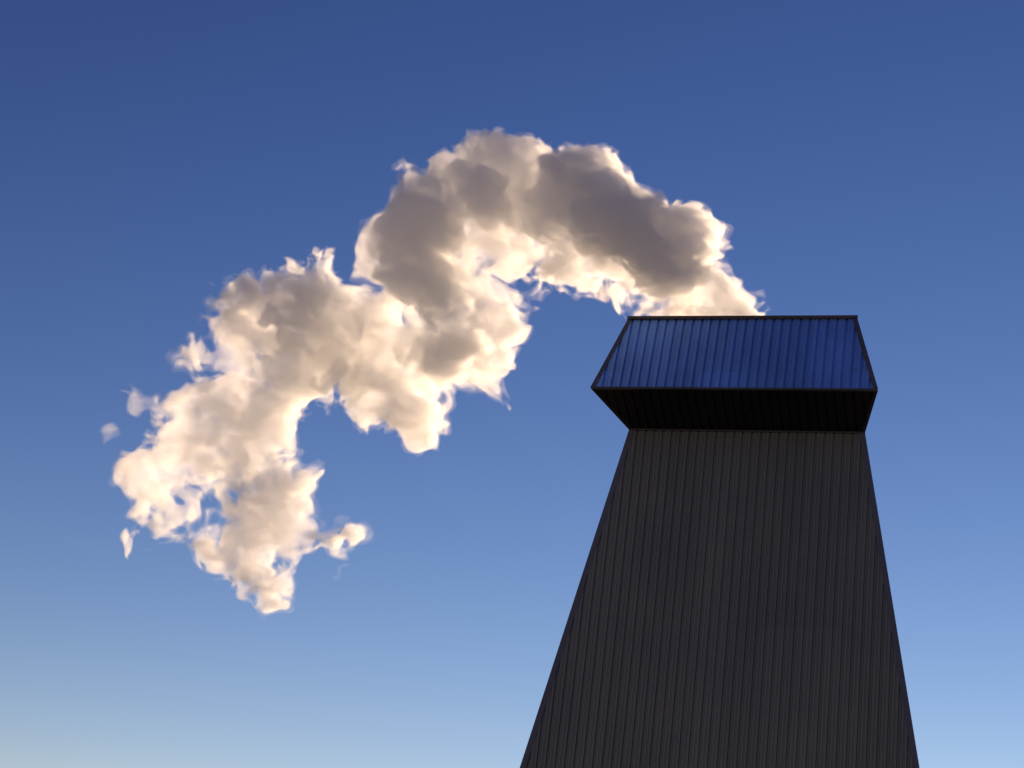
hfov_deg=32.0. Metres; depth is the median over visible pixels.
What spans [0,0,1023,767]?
sky
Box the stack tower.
[520,315,919,767]
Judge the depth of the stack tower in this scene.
43.22 m

